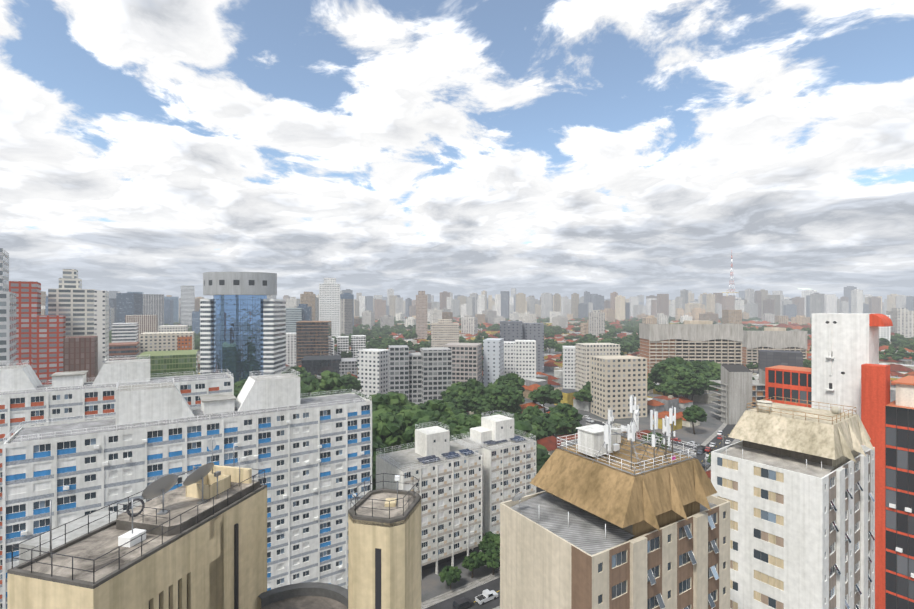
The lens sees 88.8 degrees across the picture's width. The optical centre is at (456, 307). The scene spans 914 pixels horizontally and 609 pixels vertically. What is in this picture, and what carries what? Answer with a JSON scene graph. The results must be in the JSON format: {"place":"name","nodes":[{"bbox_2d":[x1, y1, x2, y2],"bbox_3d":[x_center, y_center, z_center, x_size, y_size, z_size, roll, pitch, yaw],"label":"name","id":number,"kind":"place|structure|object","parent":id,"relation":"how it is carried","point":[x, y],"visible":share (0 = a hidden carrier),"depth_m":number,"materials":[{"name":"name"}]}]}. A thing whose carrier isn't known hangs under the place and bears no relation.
{"place":"outdoors","nodes":[
{"label":"outdoors","id":0,"kind":"place"},
{"bbox_2d":[7,464,266,608],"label":"building","id":1,"kind":"structure","parent":0,"point":[186,551],"depth_m":26.81,"materials":[{"name":"beige"}]},
{"bbox_2d":[19,510,122,563],"bbox_3d":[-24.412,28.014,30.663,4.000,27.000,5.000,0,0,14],"label":"railing","id":2,"kind":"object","parent":1,"relation":"attached to","point":[60,531],"depth_m":29.98,"materials":[{"name":"grey"}]},
{"bbox_2d":[50,437,239,557],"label":"satellite dishes","id":3,"kind":"object","parent":1,"relation":"on","point":[156,487],"visible":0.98,"depth_m":28.45,"materials":[{"name":"grey"}]},
{"bbox_2d":[258,582,347,608],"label":"curved roof","id":4,"kind":"structure","parent":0,"point":[312,595],"depth_m":33.32,"materials":[{"name":"concrete"}]},
{"bbox_2d":[348,473,420,608],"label":"tower","id":5,"kind":"structure","parent":0,"point":[384,551],"depth_m":28.63,"materials":[{"name":"beige"}]},
{"bbox_2d":[431,319,458,347],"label":"tan tower","id":6,"kind":"structure","parent":0,"point":[444,331],"depth_m":599.24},
{"bbox_2d":[0,0,913,305],"label":"sky","id":7,"kind":"structure","parent":0,"point":[628,148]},
{"bbox_2d":[198,333,913,601],"bbox_3d":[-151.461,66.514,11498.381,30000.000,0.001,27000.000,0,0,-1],"label":"ground","id":8,"kind":"structure","parent":0,"point":[432,585],"depth_m":238.97,"materials":[{"name":"concrete"}]},
{"bbox_2d":[0,248,8,291],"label":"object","id":9,"kind":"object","parent":8,"relation":"on","point":[4,270],"visible":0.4,"depth_m":186.94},
{"bbox_2d":[0,292,15,365],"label":"building","id":10,"kind":"structure","parent":8,"relation":"on","point":[7,327],"depth_m":181.34,"materials":[{"name":"concrete"}]},
{"bbox_2d":[9,281,40,366],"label":"building","id":11,"kind":"structure","parent":8,"relation":"on","point":[28,300],"depth_m":277.50,"materials":[{"name":"concrete"}]},
{"bbox_2d":[32,315,65,384],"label":"building","id":12,"kind":"structure","parent":8,"relation":"on","point":[48,333],"depth_m":279.07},
{"bbox_2d":[48,269,94,336],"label":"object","id":13,"kind":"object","parent":8,"relation":"on","point":[71,299],"visible":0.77,"depth_m":297.84,"materials":[{"name":"concrete"}]},
{"bbox_2d":[63,336,97,381],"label":"building","id":14,"kind":"structure","parent":8,"relation":"on","point":[80,353],"depth_m":252.50,"materials":[{"name":"concrete"}]},
{"bbox_2d":[94,290,108,372],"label":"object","id":15,"kind":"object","parent":8,"relation":"on","point":[101,314],"visible":0.61,"depth_m":300.85,"materials":[{"name":"concrete"}]},
{"bbox_2d":[0,355,233,608],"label":"block","id":16,"kind":"structure","parent":8,"relation":"on","point":[26,396],"depth_m":103.77,"materials":[{"name":"white concrete"}]},
{"bbox_2d":[109,342,138,360],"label":"building","id":17,"kind":"structure","parent":8,"relation":"on","point":[120,351],"depth_m":377.75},
{"bbox_2d":[112,323,137,342],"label":"building","id":18,"kind":"structure","parent":8,"relation":"on","point":[124,332],"depth_m":515.29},
{"bbox_2d":[125,315,157,341],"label":"building","id":19,"kind":"structure","parent":8,"relation":"on","point":[147,323],"depth_m":595.94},
{"bbox_2d":[143,294,163,325],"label":"building","id":20,"kind":"structure","parent":8,"relation":"on","point":[153,304],"depth_m":1192.88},
{"bbox_2d":[139,331,193,354],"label":"building","id":21,"kind":"structure","parent":8,"relation":"on","point":[157,341],"depth_m":414.67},
{"bbox_2d":[136,350,197,376],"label":"building","id":22,"kind":"structure","parent":8,"relation":"on","point":[177,362],"depth_m":300.11,"materials":[{"name":"glass"}]},
{"bbox_2d":[164,297,178,322],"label":"building","id":23,"kind":"structure","parent":8,"relation":"on","point":[175,309],"depth_m":1493.51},
{"bbox_2d":[158,325,187,331],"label":"building","id":24,"kind":"structure","parent":8,"relation":"on","point":[172,328],"depth_m":516.69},
{"bbox_2d":[177,336,191,349],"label":"building","id":25,"kind":"structure","parent":8,"relation":"on","point":[184,343],"depth_m":414.17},
{"bbox_2d":[2,369,371,608],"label":"block","id":26,"kind":"structure","parent":8,"relation":"on","point":[311,456],"depth_m":90.20,"materials":[{"name":"white concrete"}]},
{"bbox_2d":[181,285,194,325],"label":"building","id":27,"kind":"structure","parent":8,"relation":"on","point":[187,300],"depth_m":1289.87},
{"bbox_2d":[200,272,285,383],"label":"tower","id":28,"kind":"structure","parent":8,"relation":"on","point":[242,326],"depth_m":350.92,"materials":[{"name":"blue glass"}]},
{"bbox_2d":[286,332,295,366],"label":"building","id":29,"kind":"structure","parent":8,"relation":"on","point":[290,349],"depth_m":518.31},
{"bbox_2d":[286,308,301,332],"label":"building","id":30,"kind":"structure","parent":8,"relation":"on","point":[293,316],"depth_m":895.55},
{"bbox_2d":[281,366,310,375],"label":"tree","id":31,"kind":"object","parent":8,"relation":"on","point":[301,370],"visible":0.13,"depth_m":337.60,"materials":[{"name":"green plant"}]},
{"bbox_2d":[298,373,314,387],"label":"tree","id":32,"kind":"object","parent":8,"relation":"on","point":[305,379],"visible":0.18,"depth_m":303.02,"materials":[{"name":"green plant"}]},
{"bbox_2d":[300,384,315,397],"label":"tree","id":33,"kind":"object","parent":8,"relation":"on","point":[308,389],"visible":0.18,"depth_m":255.25,"materials":[{"name":"green plant"}]},
{"bbox_2d":[296,321,330,365],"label":"building","id":34,"kind":"structure","parent":8,"relation":"on","point":[313,338],"depth_m":497.56,"materials":[{"name":"concrete"}]},
{"bbox_2d":[301,355,340,375],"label":"building","id":35,"kind":"structure","parent":8,"relation":"on","point":[316,365],"depth_m":419.00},
{"bbox_2d":[319,278,339,344],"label":"building","id":36,"kind":"structure","parent":8,"relation":"on","point":[329,299],"depth_m":757.36,"materials":[{"name":"concrete"}]},
{"bbox_2d":[311,370,351,394],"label":"tree","id":37,"kind":"object","parent":8,"relation":"on","point":[329,382],"visible":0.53,"depth_m":254.63,"materials":[{"name":"green plant"}]},
{"bbox_2d":[337,336,348,354],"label":"apartment building","id":38,"kind":"structure","parent":8,"relation":"on","point":[342,343],"depth_m":567.76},
{"bbox_2d":[339,358,356,375],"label":"building","id":39,"kind":"structure","parent":8,"relation":"on","point":[346,365],"depth_m":423.55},
{"bbox_2d":[342,375,361,390],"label":"tree","id":40,"kind":"object","parent":8,"relation":"on","point":[355,384],"visible":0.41,"depth_m":309.11,"materials":[{"name":"green plant"}]},
{"bbox_2d":[351,335,365,360],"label":"apartment building","id":41,"kind":"structure","parent":8,"relation":"on","point":[358,342],"depth_m":577.64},
{"bbox_2d":[358,349,387,397],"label":"apartment building","id":42,"kind":"structure","parent":8,"relation":"on","point":[373,371],"depth_m":328.89,"materials":[{"name":"concrete"}]},
{"bbox_2d":[372,435,388,486],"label":"tree","id":43,"kind":"object","parent":8,"relation":"on","point":[378,444],"visible":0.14,"depth_m":143.13,"materials":[{"name":"green plant"}]},
{"bbox_2d":[372,408,409,451],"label":"tree","id":44,"kind":"object","parent":8,"relation":"on","point":[391,426],"visible":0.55,"depth_m":162.34,"materials":[{"name":"green plant"}]},
{"bbox_2d":[372,393,419,412],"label":"tree","id":45,"kind":"object","parent":8,"relation":"on","point":[400,400],"visible":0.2,"depth_m":198.59,"materials":[{"name":"green plant"}]},
{"bbox_2d":[388,345,408,399],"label":"apartment building","id":46,"kind":"structure","parent":8,"relation":"on","point":[398,368],"depth_m":291.17,"materials":[{"name":"concrete"}]},
{"bbox_2d":[409,353,421,404],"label":"apartment building","id":47,"kind":"structure","parent":8,"relation":"on","point":[415,378],"depth_m":294.86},
{"bbox_2d":[416,291,426,338],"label":"building","id":48,"kind":"structure","parent":8,"relation":"on","point":[421,314],"depth_m":898.53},
{"bbox_2d":[396,409,446,431],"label":"tree","id":49,"kind":"object","parent":8,"relation":"on","point":[411,416],"visible":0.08,"depth_m":175.79,"materials":[{"name":"green plant"}]},
{"bbox_2d":[397,416,454,449],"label":"tree","id":50,"kind":"object","parent":8,"relation":"on","point":[408,434],"visible":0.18,"depth_m":161.62,"materials":[{"name":"green plant"}]},
{"bbox_2d":[420,347,451,403],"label":"apartment building","id":51,"kind":"structure","parent":8,"relation":"on","point":[436,371],"depth_m":289.23,"materials":[{"name":"concrete"}]},
{"bbox_2d":[419,399,455,418],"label":"tree","id":52,"kind":"object","parent":8,"relation":"on","point":[437,407],"visible":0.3,"depth_m":206.10,"materials":[{"name":"green plant"}]},
{"bbox_2d":[439,565,461,589],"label":"tree","id":53,"kind":"object","parent":8,"relation":"on","point":[450,574],"visible":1,"depth_m":108.73,"materials":[{"name":"green plant"}]},
{"bbox_2d":[440,414,467,429],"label":"tree","id":54,"kind":"object","parent":8,"relation":"on","point":[452,422],"visible":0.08,"depth_m":189.22,"materials":[{"name":"green plant"}]},
{"bbox_2d":[444,396,466,413],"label":"tree","id":55,"kind":"object","parent":8,"relation":"on","point":[460,405],"visible":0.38,"depth_m":255.49,"materials":[{"name":"green plant"}]},
{"bbox_2d":[376,410,535,579],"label":"block","id":56,"kind":"structure","parent":8,"relation":"on","point":[466,486],"depth_m":122.54,"materials":[{"name":"white concrete"}]},
{"bbox_2d":[446,386,472,403],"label":"tree","id":57,"kind":"object","parent":8,"relation":"on","point":[460,393],"visible":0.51,"depth_m":264.28,"materials":[{"name":"green plant"}]},
{"bbox_2d":[443,343,481,383],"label":"apartment building","id":58,"kind":"structure","parent":8,"relation":"on","point":[466,361],"depth_m":329.25,"materials":[{"name":"concrete"}]},
{"bbox_2d":[454,414,481,431],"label":"tree","id":59,"kind":"object","parent":8,"relation":"on","point":[471,417],"visible":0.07,"depth_m":181.32,"materials":[{"name":"green plant"}]},
{"bbox_2d":[455,421,480,439],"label":"tree","id":60,"kind":"object","parent":8,"relation":"on","point":[465,430],"visible":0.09,"depth_m":174.93,"materials":[{"name":"green plant"}]},
{"bbox_2d":[462,551,482,577],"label":"tree","id":61,"kind":"object","parent":8,"relation":"on","point":[472,561],"visible":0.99,"depth_m":113.45,"materials":[{"name":"green plant"}]},
{"bbox_2d":[460,379,485,398],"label":"tree","id":62,"kind":"object","parent":8,"relation":"on","point":[473,386],"visible":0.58,"depth_m":271.13,"materials":[{"name":"green plant"}]},
{"bbox_2d":[41,286,913,337],"bbox_3d":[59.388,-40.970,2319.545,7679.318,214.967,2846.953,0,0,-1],"label":"skyline","id":63,"kind":"structure","parent":8,"relation":"on","point":[473,310],"depth_m":2193.39},
{"bbox_2d":[466,396,495,414],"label":"tree","id":64,"kind":"object","parent":8,"relation":"on","point":[485,406],"visible":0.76,"depth_m":258.29,"materials":[{"name":"green plant"}]},
{"bbox_2d":[471,395,491,414],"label":"tree","id":65,"kind":"object","parent":8,"relation":"on","point":[479,402],"visible":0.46,"depth_m":259.37,"materials":[{"name":"green plant"}]},
{"bbox_2d":[477,543,499,574],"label":"tree","id":66,"kind":"object","parent":8,"relation":"on","point":[491,556],"visible":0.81,"depth_m":114.39,"materials":[{"name":"green plant"}]},
{"bbox_2d":[478,531,499,551],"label":"tree","id":67,"kind":"object","parent":8,"relation":"on","point":[489,537],"visible":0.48,"depth_m":120.36,"materials":[{"name":"green plant"}]},
{"bbox_2d":[483,338,503,386],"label":"apartment building","id":68,"kind":"structure","parent":8,"relation":"on","point":[493,359],"depth_m":345.28,"materials":[{"name":"concrete"}]},
{"bbox_2d":[485,383,524,407],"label":"tree","id":69,"kind":"object","parent":8,"relation":"on","point":[508,395],"visible":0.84,"depth_m":262.74,"materials":[{"name":"green plant"}]},
{"bbox_2d":[504,341,514,375],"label":"apartment building","id":70,"kind":"structure","parent":8,"relation":"on","point":[509,356],"depth_m":380.80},
{"bbox_2d":[500,321,521,340],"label":"building","id":71,"kind":"structure","parent":8,"relation":"on","point":[510,330],"depth_m":464.19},
{"bbox_2d":[497,373,524,392],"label":"tree","id":72,"kind":"object","parent":8,"relation":"on","point":[515,380],"visible":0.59,"depth_m":296.36,"materials":[{"name":"green plant"}]},
{"bbox_2d":[490,412,537,443],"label":"tree","id":73,"kind":"object","parent":8,"relation":"on","point":[528,428],"visible":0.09,"depth_m":166.56,"materials":[{"name":"green plant"}]},
{"bbox_2d":[515,340,535,379],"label":"apartment building","id":74,"kind":"structure","parent":8,"relation":"on","point":[525,359],"depth_m":378.15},
{"bbox_2d":[522,323,543,372],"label":"building","id":75,"kind":"structure","parent":8,"relation":"on","point":[533,331],"depth_m":467.80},
{"bbox_2d":[519,413,547,438],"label":"tree","id":76,"kind":"object","parent":8,"relation":"on","point":[539,422],"visible":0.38,"depth_m":211.40,"materials":[{"name":"green plant"}]},
{"bbox_2d":[522,405,544,416],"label":"tree","id":77,"kind":"object","parent":8,"relation":"on","point":[535,410],"visible":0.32,"depth_m":222.40,"materials":[{"name":"green plant"}]},
{"bbox_2d":[522,435,548,472],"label":"tree","id":78,"kind":"object","parent":8,"relation":"on","point":[540,453],"visible":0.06,"depth_m":160.86,"materials":[{"name":"green plant"}]},
{"bbox_2d":[536,454,550,473],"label":"tree","id":79,"kind":"object","parent":8,"relation":"on","point":[541,462],"visible":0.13,"depth_m":159.56,"materials":[{"name":"green plant"}]},
{"bbox_2d":[528,384,562,412],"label":"tree","id":80,"kind":"object","parent":8,"relation":"on","point":[543,394],"visible":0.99,"depth_m":279.25,"materials":[{"name":"green plant"}]},
{"bbox_2d":[179,316,913,480],"bbox_3d":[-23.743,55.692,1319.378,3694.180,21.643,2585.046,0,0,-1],"label":"houses","id":81,"kind":"structure","parent":8,"relation":"on","point":[659,402],"depth_m":372.38,"materials":[{"name":"tile"}]},
{"bbox_2d":[544,339,558,353],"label":"tree","id":82,"kind":"object","parent":8,"relation":"on","point":[550,343],"visible":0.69,"depth_m":658.66,"materials":[{"name":"green plant"}]},
{"bbox_2d":[543,412,573,435],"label":"tree","id":83,"kind":"object","parent":8,"relation":"on","point":[557,423],"visible":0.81,"depth_m":215.59,"materials":[{"name":"green plant"}]},
{"bbox_2d":[548,403,582,421],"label":"tree","id":84,"kind":"object","parent":8,"relation":"on","point":[567,409],"visible":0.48,"depth_m":226.03,"materials":[{"name":"green plant"}]},
{"bbox_2d":[563,346,574,388],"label":"apartment building","id":85,"kind":"structure","parent":8,"relation":"on","point":[568,367],"depth_m":383.17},
{"bbox_2d":[421,407,739,608],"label":"road","id":86,"kind":"structure","parent":8,"relation":"on","point":[479,586],"depth_m":111.84,"materials":[{"name":"asphalt"}]},
{"bbox_2d":[453,597,473,608],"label":"vehicle","id":87,"kind":"object","parent":86,"relation":"on","point":[462,603],"visible":1,"depth_m":102.64,"materials":[{"name":"grey paint"}]},
{"bbox_2d":[475,589,497,604],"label":"vehicle","id":88,"kind":"object","parent":86,"relation":"on","point":[486,595],"visible":1,"depth_m":105.35,"materials":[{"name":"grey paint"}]},
{"bbox_2d":[572,389,591,401],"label":"tree","id":89,"kind":"object","parent":8,"relation":"on","point":[580,395],"visible":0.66,"depth_m":297.33,"materials":[{"name":"green plant"}]},
{"bbox_2d":[575,343,619,390],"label":"apartment building","id":90,"kind":"structure","parent":8,"relation":"on","point":[584,352],"depth_m":351.92,"materials":[{"name":"concrete"}]},
{"bbox_2d":[500,438,729,608],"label":"tower","id":91,"kind":"structure","parent":8,"relation":"on","point":[665,544],"depth_m":50.57,"materials":[{"name":"beige concrete"}]},
{"bbox_2d":[557,394,696,475],"bbox_3d":[19.998,13.804,55.485,12.471,7.080,12.103,0,0,-32],"label":"rooftop antenna equipment","id":92,"kind":"object","parent":91,"relation":"on","point":[596,440],"visible":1,"depth_m":54.15,"materials":[{"name":"white"}]},
{"bbox_2d":[591,355,646,418],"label":"apartment building","id":93,"kind":"structure","parent":8,"relation":"on","point":[617,382],"depth_m":281.31,"materials":[{"name":"concrete"}]},
{"bbox_2d":[620,341,638,354],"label":"tree","id":94,"kind":"object","parent":8,"relation":"on","point":[627,347],"visible":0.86,"depth_m":603.46,"materials":[{"name":"green plant"}]},
{"bbox_2d":[641,432,670,449],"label":"tree","id":95,"kind":"object","parent":8,"relation":"on","point":[657,434],"visible":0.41,"depth_m":196.89,"materials":[{"name":"green plant"}]},
{"bbox_2d":[648,363,667,394],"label":"tree","id":96,"kind":"object","parent":8,"relation":"on","point":[653,376],"visible":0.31,"depth_m":342.25,"materials":[{"name":"green plant"}]},
{"bbox_2d":[657,366,686,382],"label":"tree","id":97,"kind":"object","parent":8,"relation":"on","point":[662,375],"visible":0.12,"depth_m":330.66,"materials":[{"name":"green plant"}]},
{"bbox_2d":[660,380,692,397],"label":"tree","id":98,"kind":"object","parent":8,"relation":"on","point":[675,388],"visible":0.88,"depth_m":312.42,"materials":[{"name":"green plant"}]},
{"bbox_2d":[659,357,695,371],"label":"tree","id":99,"kind":"object","parent":8,"relation":"on","point":[677,361],"visible":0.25,"depth_m":337.05,"materials":[{"name":"green plant"}]},
{"bbox_2d":[670,367,701,397],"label":"tree","id":100,"kind":"object","parent":8,"relation":"on","point":[681,374],"visible":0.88,"depth_m":312.63,"materials":[{"name":"green plant"}]},
{"bbox_2d":[665,374,707,398],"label":"tree","id":101,"kind":"object","parent":8,"relation":"on","point":[703,385],"visible":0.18,"depth_m":312.87,"materials":[{"name":"green plant"}]},
{"bbox_2d":[639,320,742,372],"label":"apartment building","id":102,"kind":"structure","parent":8,"relation":"on","point":[686,339],"depth_m":429.63,"materials":[{"name":"grey"}]},
{"bbox_2d":[682,405,706,433],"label":"tree","id":103,"kind":"object","parent":8,"relation":"on","point":[692,413],"visible":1,"depth_m":242.77,"materials":[{"name":"green plant"}]},
{"bbox_2d":[690,360,709,377],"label":"tree","id":104,"kind":"object","parent":8,"relation":"on","point":[698,366],"visible":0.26,"depth_m":343.67,"materials":[{"name":"green plant"}]},
{"bbox_2d":[702,360,720,376],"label":"tree","id":105,"kind":"object","parent":8,"relation":"on","point":[714,365],"visible":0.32,"depth_m":357.41,"materials":[{"name":"green plant"}]},
{"bbox_2d":[709,364,764,423],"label":"apartment building","id":106,"kind":"structure","parent":8,"relation":"on","point":[739,387],"depth_m":266.59,"materials":[{"name":"grey concrete"}]},
{"bbox_2d":[742,327,806,369],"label":"apartment building","id":107,"kind":"structure","parent":8,"relation":"on","point":[770,338],"depth_m":495.95,"materials":[{"name":"grey"}]},
{"bbox_2d":[758,350,802,373],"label":"building","id":108,"kind":"structure","parent":8,"relation":"on","point":[768,358],"depth_m":434.87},
{"bbox_2d":[711,402,874,608],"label":"tower","id":109,"kind":"structure","parent":8,"relation":"on","point":[802,536],"depth_m":67.21,"materials":[{"name":"white concrete"}]},
{"bbox_2d":[742,396,855,469],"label":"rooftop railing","id":110,"kind":"object","parent":109,"relation":"on","point":[763,406],"visible":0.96,"depth_m":73.56,"materials":[{"name":"white"}]},
{"bbox_2d":[765,313,913,608],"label":"tower","id":111,"kind":"structure","parent":8,"relation":"on","point":[846,369],"depth_m":85.61,"materials":[{"name":"painted concrete"},{"name":"glass"},{"name":"metal"}]},
{"bbox_2d":[879,315,890,343],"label":"building","id":112,"kind":"structure","parent":8,"relation":"on","point":[885,332],"depth_m":704.05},
{"bbox_2d":[879,337,902,346],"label":"tree","id":113,"kind":"object","parent":8,"relation":"on","point":[886,342],"visible":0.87,"depth_m":682.93,"materials":[{"name":"green plant"}]},
{"bbox_2d":[879,354,902,359],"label":"tree","id":114,"kind":"object","parent":8,"relation":"on","point":[885,356],"visible":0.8,"depth_m":525.59,"materials":[{"name":"green plant"}]},
{"bbox_2d":[884,346,909,357],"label":"tree","id":115,"kind":"object","parent":8,"relation":"on","point":[902,352],"visible":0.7,"depth_m":532.07,"materials":[{"name":"green plant"}]},
{"bbox_2d":[898,341,913,349],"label":"tree","id":116,"kind":"object","parent":8,"relation":"on","point":[903,344],"visible":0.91,"depth_m":649.91,"materials":[{"name":"green plant"}]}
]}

